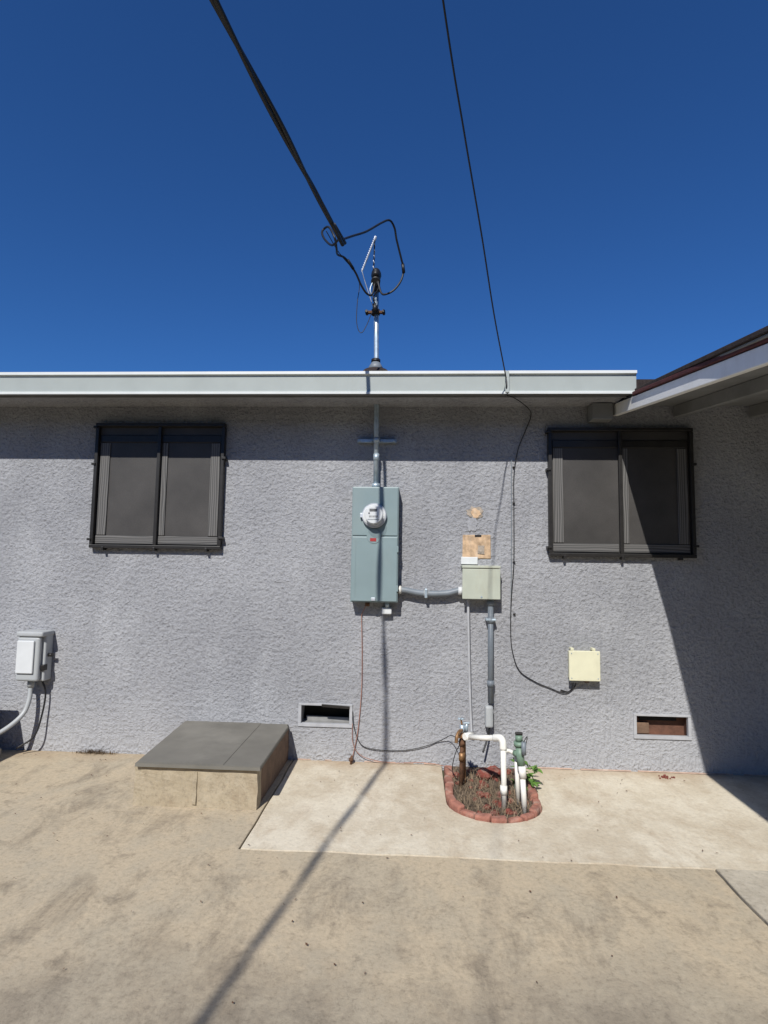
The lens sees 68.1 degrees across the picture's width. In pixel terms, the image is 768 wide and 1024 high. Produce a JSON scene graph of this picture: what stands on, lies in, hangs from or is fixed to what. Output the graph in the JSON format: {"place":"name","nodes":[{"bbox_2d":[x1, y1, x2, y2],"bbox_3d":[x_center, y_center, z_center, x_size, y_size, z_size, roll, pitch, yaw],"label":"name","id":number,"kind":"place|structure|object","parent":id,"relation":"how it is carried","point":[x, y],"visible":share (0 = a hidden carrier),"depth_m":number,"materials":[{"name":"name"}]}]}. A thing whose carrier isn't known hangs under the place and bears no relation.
{"place":"outdoors","nodes":[
{"label":"outdoors","id":0,"kind":"place"},
{"bbox_2d":[0,749,767,1023],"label":"concrete patio","id":1,"kind":"structure","parent":0,"point":[111,916],"depth_m":2.25,"materials":[{"name":"beige concrete"}]},
{"bbox_2d":[72,748,117,754],"bbox_3d":[-2.010,1.628,3.862,0.402,0.041,0.083,1,-5,3],"label":"dry grass tuft","id":2,"kind":"object","parent":1,"relation":"on","point":[94,752],"visible":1,"depth_m":3.88,"materials":[{"name":"beige plant"}]},
{"bbox_2d":[132,721,288,809],"bbox_3d":[-1.013,1.514,3.453,0.745,0.240,0.814,1,-5,3],"label":"crawlspace hatch","id":3,"kind":"object","parent":1,"relation":"on","point":[213,765],"visible":1,"depth_m":3.10,"materials":[{"name":"grey concrete"}]},
{"bbox_2d":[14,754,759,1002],"bbox_3d":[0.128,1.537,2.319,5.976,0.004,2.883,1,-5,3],"label":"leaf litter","id":4,"kind":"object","parent":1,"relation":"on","point":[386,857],"visible":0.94,"depth_m":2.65,"materials":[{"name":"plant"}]},
{"bbox_2d":[658,774,674,778],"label":"broken brick bits","id":5,"kind":"object","parent":1,"relation":"on","point":[665,776],"visible":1,"depth_m":3.60,"materials":[{"name":"red brick"}]},
{"bbox_2d":[587,326,767,422],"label":"patio cover","id":6,"kind":"object","parent":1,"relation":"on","point":[734,373],"visible":0.95,"depth_m":3.05,"materials":[{"name":"white paint"}]},
{"bbox_2d":[0,0,767,378],"label":"sky","id":7,"kind":"structure","parent":0,"point":[156,216],"materials":[{"name":"blue"}]},
{"label":"ground","id":8,"kind":"structure","parent":0,"visible":0},
{"bbox_2d":[0,406,767,775],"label":"wall","id":9,"kind":"structure","parent":8,"relation":"on","point":[258,618],"depth_m":3.90,"materials":[{"name":"grey paint"}]},
{"bbox_2d":[0,629,53,748],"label":"power inlet box","id":10,"kind":"object","parent":9,"relation":"attached to","point":[34,654],"visible":1,"depth_m":3.86,"materials":[{"name":"grey plastic"}]},
{"bbox_2d":[89,544,221,549],"bbox_3d":[-1.604,0.245,3.983,0.940,0.024,0.042,1,-5,3],"label":"frame bottom","id":11,"kind":"object","parent":9,"relation":"attached to","point":[156,546],"visible":1,"depth_m":3.96,"materials":[{"name":"black metal"}]},
{"bbox_2d":[95,535,152,543],"bbox_3d":[-1.829,0.196,4.007,0.426,0.056,0.010,1,-5,3],"label":"sash bottom","id":12,"kind":"object","parent":11,"relation":"on","point":[124,539],"visible":1,"depth_m":4.00,"materials":[{"name":"grey metal"}]},
{"bbox_2d":[152,427,162,544],"bbox_3d":[-1.599,-0.188,4.012,0.024,0.842,0.020,1,-5,3],"label":"mullion","id":13,"kind":"object","parent":11,"relation":"on","point":[157,487],"visible":1,"depth_m":4.00,"materials":[{"name":"black metal"}]},
{"bbox_2d":[158,536,216,544],"bbox_3d":[-1.376,0.201,3.981,0.426,0.056,0.010,1,-5,3],"label":"sash bottom","id":14,"kind":"object","parent":11,"relation":"on","point":[187,540],"visible":1,"depth_m":3.98,"materials":[{"name":"grey metal"}]},
{"bbox_2d":[95,427,221,545],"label":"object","id":15,"kind":"object","parent":9,"relation":"attached to","point":[131,490],"visible":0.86,"depth_m":4.03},
{"bbox_2d":[89,426,101,543],"bbox_3d":[-2.054,-0.192,4.047,0.024,0.842,0.040,1,-5,3],"label":"frame","id":16,"kind":"object","parent":15,"relation":"attached to","point":[95,485],"visible":0.89,"depth_m":4.03,"materials":[{"name":"black metal"}]},
{"bbox_2d":[96,443,110,534],"bbox_3d":[-1.998,-0.167,4.048,0.068,0.661,0.010,1,-5,3],"label":"sash","id":17,"kind":"object","parent":15,"relation":"attached to","point":[103,489],"visible":1,"depth_m":4.04,"materials":[{"name":"grey metal"}]},
{"bbox_2d":[96,423,226,442],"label":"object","id":18,"kind":"structure","parent":15,"relation":"attached to","point":[154,439],"depth_m":4.05,"materials":[{"name":"black metal"}]},
{"bbox_2d":[158,443,168,535],"bbox_3d":[-1.561,-0.163,4.024,0.040,0.661,0.010,1,-5,3],"label":"sash","id":19,"kind":"object","parent":15,"relation":"attached to","point":[163,489],"visible":1,"depth_m":4.02,"materials":[{"name":"grey metal"}]},
{"bbox_2d":[208,443,220,535],"bbox_3d":[-1.196,-0.159,4.003,0.068,0.661,0.010,1,-5,3],"label":"sash","id":20,"kind":"object","parent":15,"relation":"attached to","point":[214,489],"visible":1,"depth_m":4.00,"materials":[{"name":"grey metal"}]},
{"bbox_2d":[217,427,226,545],"bbox_3d":[-1.140,-0.182,3.997,0.024,0.842,0.040,1,-5,3],"label":"frame","id":21,"kind":"object","parent":15,"relation":"attached to","point":[221,485],"visible":0.98,"depth_m":3.98,"materials":[{"name":"black metal"}]},
{"bbox_2d":[298,705,301,722],"bbox_3d":[-0.570,1.368,3.857,0.020,0.117,0.028,1,-5,3],"label":"crawl vent frame","id":22,"kind":"object","parent":9,"relation":"attached to","point":[299,713],"visible":1,"depth_m":3.85,"materials":[{"name":"white metal"}]},
{"bbox_2d":[0,398,621,406],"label":"soffit","id":23,"kind":"structure","parent":9,"relation":"attached to","point":[289,402],"depth_m":3.93,"materials":[{"name":"grey paint"}]},
{"bbox_2d":[298,722,351,727],"bbox_3d":[-0.397,1.439,3.841,0.368,0.022,0.030,1,-5,3],"label":"crawl vent frame bottom","id":24,"kind":"object","parent":9,"relation":"attached to","point":[318,724],"visible":1,"depth_m":3.83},
{"bbox_2d":[298,703,352,706],"bbox_3d":[-0.395,1.304,3.853,0.368,0.014,0.030,1,-5,3],"label":"crawl vent frame top","id":25,"kind":"object","parent":9,"relation":"attached to","point":[320,704],"visible":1,"depth_m":3.84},
{"bbox_2d":[302,705,348,722],"bbox_3d":[-0.393,1.377,3.911,0.340,0.130,0.140,1,-5,3],"label":"crawl vent reveal","id":26,"kind":"object","parent":9,"relation":"attached to","point":[319,721],"visible":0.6,"depth_m":3.92,"materials":[{"name":"grey paint"}]},
{"bbox_2d":[304,705,349,717],"bbox_3d":[-0.388,1.384,3.991,0.380,0.170,0.020,1,-5,3],"label":"crawl vent back","id":27,"kind":"object","parent":26,"relation":"attached to","point":[319,710],"visible":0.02,"depth_m":3.98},
{"bbox_2d":[306,715,348,720],"bbox_3d":[-0.389,1.437,3.944,0.306,0.043,0.015,1,-5,3],"label":"crawl vent board","id":28,"kind":"object","parent":26,"relation":"on","point":[326,718],"visible":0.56,"depth_m":3.94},
{"bbox_2d":[322,704,349,708],"bbox_3d":[-0.327,1.311,3.830,0.191,0.029,0.005,1,-5,3],"label":"crawl vent flap","id":29,"kind":"object","parent":26,"relation":"attached to","point":[335,706],"visible":1,"depth_m":3.83,"materials":[{"name":"black metal"}]},
{"bbox_2d":[349,706,352,723],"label":"crawl vent frame","id":30,"kind":"object","parent":9,"relation":"attached to","point":[350,715],"visible":1,"depth_m":3.83,"materials":[{"name":"white metal"}]},
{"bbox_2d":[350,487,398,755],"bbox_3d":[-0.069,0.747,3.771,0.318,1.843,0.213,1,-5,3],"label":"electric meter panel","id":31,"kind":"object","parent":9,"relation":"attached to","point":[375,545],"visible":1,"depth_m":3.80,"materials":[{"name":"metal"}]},
{"bbox_2d":[351,537,396,601],"bbox_3d":[-0.065,0.381,3.798,0.304,0.428,0.008,1,-5,3],"label":"lower door","id":32,"kind":"structure","parent":31,"relation":"in","point":[374,575],"depth_m":3.79,"materials":[{"name":"metal"}]},
{"bbox_2d":[357,268,396,486],"bbox_3d":[-0.047,-0.940,3.971,0.280,1.553,0.256,1,-5,3],"label":"service mast","id":33,"kind":"object","parent":9,"relation":"attached to","point":[375,365],"visible":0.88,"depth_m":3.94,"materials":[{"name":"grey metal"}]},
{"bbox_2d":[209,0,404,332],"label":"service drop cable","id":34,"kind":"object","parent":33,"relation":"attached to","point":[266,100],"visible":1,"depth_m":2.61,"materials":[{"name":"black rubber"}]},
{"bbox_2d":[398,586,461,597],"bbox_3d":[0.311,0.540,3.837,0.436,0.077,0.077,1,-5,3],"label":"electrical conduit","id":35,"kind":"object","parent":9,"relation":"attached to","point":[425,593],"visible":0.97,"depth_m":3.81,"materials":[{"name":"grey plastic"}]},
{"bbox_2d":[466,506,482,518],"bbox_3d":[0.623,0.004,3.900,0.120,0.092,0.006,1,-5,3],"label":"stucco scar","id":36,"kind":"object","parent":9,"relation":"attached to","point":[470,510],"depth_m":3.90},
{"bbox_2d":[462,535,490,558],"bbox_3d":[0.632,0.237,3.880,0.193,0.164,0.011,1,-5,4],"label":"exposed sheathing","id":37,"kind":"object","parent":9,"relation":"attached to","point":[471,543],"visible":1,"depth_m":3.88,"materials":[{"name":"brown wood"}]},
{"bbox_2d":[478,545,483,553],"bbox_3d":[0.662,0.259,3.872,0.048,0.060,0.005,1,-5,3],"label":"sheathing patch","id":38,"kind":"object","parent":37,"relation":"attached to","point":[480,549],"visible":1,"depth_m":3.87,"materials":[{"name":"paint"}]},
{"bbox_2d":[461,557,500,599],"bbox_3d":[0.647,0.442,3.810,0.254,0.278,0.111,1,-5,3],"label":"junction box","id":39,"kind":"object","parent":9,"relation":"attached to","point":[480,581],"visible":1,"depth_m":3.76,"materials":[{"name":"metal"}]},
{"bbox_2d":[467,599,495,752],"bbox_3d":[0.643,1.068,3.758,0.190,0.989,0.104,1,-5,3],"label":"electrical conduit","id":40,"kind":"object","parent":9,"relation":"attached to","point":[490,619],"visible":0.87,"depth_m":3.76,"materials":[{"name":"grey plastic"}]},
{"bbox_2d":[442,0,573,693],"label":"phone line","id":41,"kind":"object","parent":9,"relation":"attached to","point":[453,69],"visible":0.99,"depth_m":3.18,"materials":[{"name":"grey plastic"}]},
{"bbox_2d":[298,759,767,775],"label":"wall base sealant","id":42,"kind":"structure","parent":9,"relation":"attached to","point":[609,770],"depth_m":3.70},
{"bbox_2d":[560,647,600,691],"bbox_3d":[1.290,1.044,3.739,0.244,0.295,0.076,1,-5,3],"label":"utility box","id":43,"kind":"object","parent":9,"relation":"attached to","point":[584,666],"visible":1,"depth_m":3.71,"materials":[{"name":"beige plastic"}]},
{"bbox_2d":[552,432,690,554],"bbox_3d":[1.599,-0.133,3.858,0.942,0.859,0.009,1,-5,3],"label":"pane backing","id":44,"kind":"object","parent":9,"relation":"attached to","point":[590,497],"visible":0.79,"depth_m":3.85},
{"bbox_2d":[547,431,552,552],"bbox_3d":[1.130,-0.139,3.868,0.024,0.829,0.040,1,-5,3],"label":"frame","id":45,"kind":"object","parent":44,"relation":"attached to","point":[550,499],"visible":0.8,"depth_m":3.85,"materials":[{"name":"black metal"}]},
{"bbox_2d":[553,448,563,542],"bbox_3d":[1.186,-0.115,3.869,0.068,0.648,0.010,1,-5,3],"label":"sash","id":46,"kind":"object","parent":44,"relation":"attached to","point":[558,521],"visible":1,"depth_m":3.86,"materials":[{"name":"grey metal"}]},
{"bbox_2d":[547,427,692,447],"bbox_3d":[1.604,-0.505,3.874,0.962,0.136,0.042,1,-5,3],"label":"window frame","id":47,"kind":"structure","parent":44,"relation":"attached to","point":[607,444],"depth_m":3.87,"materials":[{"name":"black metal"}]},
{"bbox_2d":[622,448,629,543],"bbox_3d":[1.635,-0.110,3.844,0.040,0.648,0.010,1,-5,3],"label":"sash","id":48,"kind":"object","parent":44,"relation":"attached to","point":[625,494],"visible":1,"depth_m":3.84,"materials":[{"name":"grey metal"}]},
{"bbox_2d":[676,449,689,543],"bbox_3d":[2.011,-0.106,3.823,0.068,0.648,0.010,1,-5,3],"label":"sash","id":49,"kind":"object","parent":44,"relation":"attached to","point":[682,492],"visible":1,"depth_m":3.82,"materials":[{"name":"grey metal"}]},
{"bbox_2d":[687,431,696,554],"bbox_3d":[2.067,-0.130,3.816,0.024,0.829,0.040,1,-5,3],"label":"frame","id":50,"kind":"object","parent":44,"relation":"attached to","point":[691,492],"visible":1,"depth_m":3.80,"materials":[{"name":"black metal"}]},
{"bbox_2d":[548,553,696,557],"bbox_3d":[1.592,0.291,3.804,0.962,0.024,0.042,1,-5,3],"label":"frame bottom","id":51,"kind":"object","parent":9,"relation":"attached to","point":[624,555],"visible":1,"depth_m":3.78,"materials":[{"name":"black metal"}]},
{"bbox_2d":[553,543,618,551],"bbox_3d":[1.361,0.242,3.828,0.437,0.056,0.010,1,-5,3],"label":"sash bottom","id":52,"kind":"object","parent":51,"relation":"on","point":[564,547],"visible":1,"depth_m":3.82,"materials":[{"name":"grey metal"}]},
{"bbox_2d":[617,431,623,553],"bbox_3d":[1.597,-0.135,3.832,0.024,0.829,0.020,1,-5,3],"label":"mullion","id":53,"kind":"object","parent":51,"relation":"on","point":[620,486],"visible":1,"depth_m":3.82,"materials":[{"name":"black metal"}]},
{"bbox_2d":[624,544,690,553],"bbox_3d":[1.825,0.246,3.802,0.437,0.056,0.010,1,-5,3],"label":"sash bottom","id":54,"kind":"object","parent":51,"relation":"on","point":[636,548],"visible":1,"depth_m":3.80,"materials":[{"name":"grey metal"}]},
{"bbox_2d":[633,716,636,734],"bbox_3d":[1.646,1.399,3.733,0.020,0.122,0.028,1,-5,3],"label":"crawl vent frame","id":55,"kind":"object","parent":9,"relation":"attached to","point":[635,725],"visible":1,"depth_m":3.72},
{"bbox_2d":[633,713,690,716],"bbox_3d":[1.821,1.332,3.729,0.368,0.014,0.030,1,-5,3],"label":"crawl vent frame top","id":56,"kind":"object","parent":9,"relation":"attached to","point":[658,715],"visible":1,"depth_m":3.72,"materials":[{"name":"white metal"}]},
{"bbox_2d":[637,717,686,735],"bbox_3d":[1.824,1.408,3.787,0.340,0.135,0.140,1,-5,3],"label":"crawl vent reveal","id":57,"kind":"object","parent":9,"relation":"attached to","point":[685,729],"visible":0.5,"depth_m":3.77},
{"bbox_2d":[637,722,648,733],"bbox_3d":[1.708,1.433,3.777,0.100,0.070,0.021,1,-5,3],"label":"wood block","id":58,"kind":"object","parent":57,"relation":"on","point":[642,727],"visible":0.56,"depth_m":3.77,"materials":[{"name":"brown wood"}]},
{"bbox_2d":[639,716,675,720],"bbox_3d":[1.819,1.367,3.780,0.240,0.035,0.018,1,-5,3],"label":"crawl vent joist","id":59,"kind":"object","parent":57,"relation":"on","point":[657,718],"visible":0.56,"depth_m":3.77,"materials":[{"name":"brown wood"}]},
{"bbox_2d":[637,716,683,734],"bbox_3d":[1.826,1.412,3.832,0.380,0.175,0.090,1,-5,3],"label":"crawl vent back","id":60,"kind":"object","parent":57,"relation":"attached to","point":[666,727],"visible":0.15,"depth_m":3.78,"materials":[{"name":"brown wood"}]},
{"bbox_2d":[634,734,691,739],"bbox_3d":[1.819,1.473,3.716,0.368,0.022,0.030,1,-5,3],"label":"crawl vent frame bottom","id":61,"kind":"object","parent":9,"relation":"attached to","point":[663,737],"visible":1,"depth_m":3.70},
{"bbox_2d":[686,717,691,736],"bbox_3d":[1.994,1.403,3.714,0.020,0.122,0.028,1,-5,3],"label":"crawl vent frame","id":62,"kind":"object","parent":9,"relation":"attached to","point":[689,728],"visible":1,"depth_m":3.70,"materials":[{"name":"white metal"}]},
{"bbox_3d":[-0.791,-0.866,8.118,14.100,0.910,8.730,1,-5,3],"label":"main roof","id":63,"kind":"object","parent":9,"relation":"on","visible":0},
{"bbox_2d":[0,396,626,397],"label":"fascia board","id":64,"kind":"object","parent":63,"relation":"attached to","point":[312,396],"visible":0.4,"depth_m":3.75,"materials":[{"name":"paint"}]},
{"bbox_2d":[0,371,506,395],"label":"gutter run","id":65,"kind":"object","parent":64,"relation":"attached to","point":[350,383],"visible":1,"depth_m":3.69,"materials":[{"name":"paint"}]},
{"bbox_2d":[505,371,508,392],"bbox_3d":[0.778,-0.821,3.594,0.024,0.140,0.030,1,-5,3],"label":"gutter joint","id":66,"kind":"object","parent":65,"relation":"attached to","point":[507,378],"visible":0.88,"depth_m":3.58,"materials":[{"name":"paint"}]},
{"bbox_2d":[505,370,636,395],"bbox_3d":[1.182,-0.811,3.609,0.798,0.151,0.098,1,-5,3],"label":"gutter run","id":67,"kind":"object","parent":64,"relation":"attached to","point":[572,382],"visible":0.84,"depth_m":3.58,"materials":[{"name":"paint"}]},
{"bbox_2d":[636,379,653,387],"bbox_3d":[3.650,-0.806,3.828,4.155,0.180,0.030,1,-5,3],"label":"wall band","id":68,"kind":"object","parent":63,"relation":"attached to","point":[640,382],"depth_m":3.92,"materials":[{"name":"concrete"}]},
{"bbox_2d":[444,762,541,822],"bbox_3d":[0.634,1.635,3.345,0.572,0.099,0.825,1,-5,3],"label":"planter bed","id":69,"kind":"object","parent":8,"relation":"on","point":[478,797],"visible":0.81,"depth_m":3.24,"materials":[{"name":"soil"}]},
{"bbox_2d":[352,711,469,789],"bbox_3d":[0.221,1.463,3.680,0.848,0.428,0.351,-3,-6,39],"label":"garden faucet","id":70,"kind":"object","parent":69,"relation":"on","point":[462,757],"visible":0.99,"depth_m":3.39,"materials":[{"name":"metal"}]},
{"bbox_2d":[462,731,527,813],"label":"sprinkler valve pipes","id":71,"kind":"object","parent":69,"relation":"on","point":[519,753],"visible":0.99,"depth_m":3.13,"materials":[{"name":"white plastic"}]},
{"bbox_2d":[510,757,542,790],"bbox_3d":[0.859,1.581,3.435,0.189,0.171,0.272,0,-5,11],"label":"weed plant","id":72,"kind":"object","parent":69,"relation":"on","point":[535,769],"visible":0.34,"depth_m":3.39,"materials":[{"name":"green plant"}]}
]}

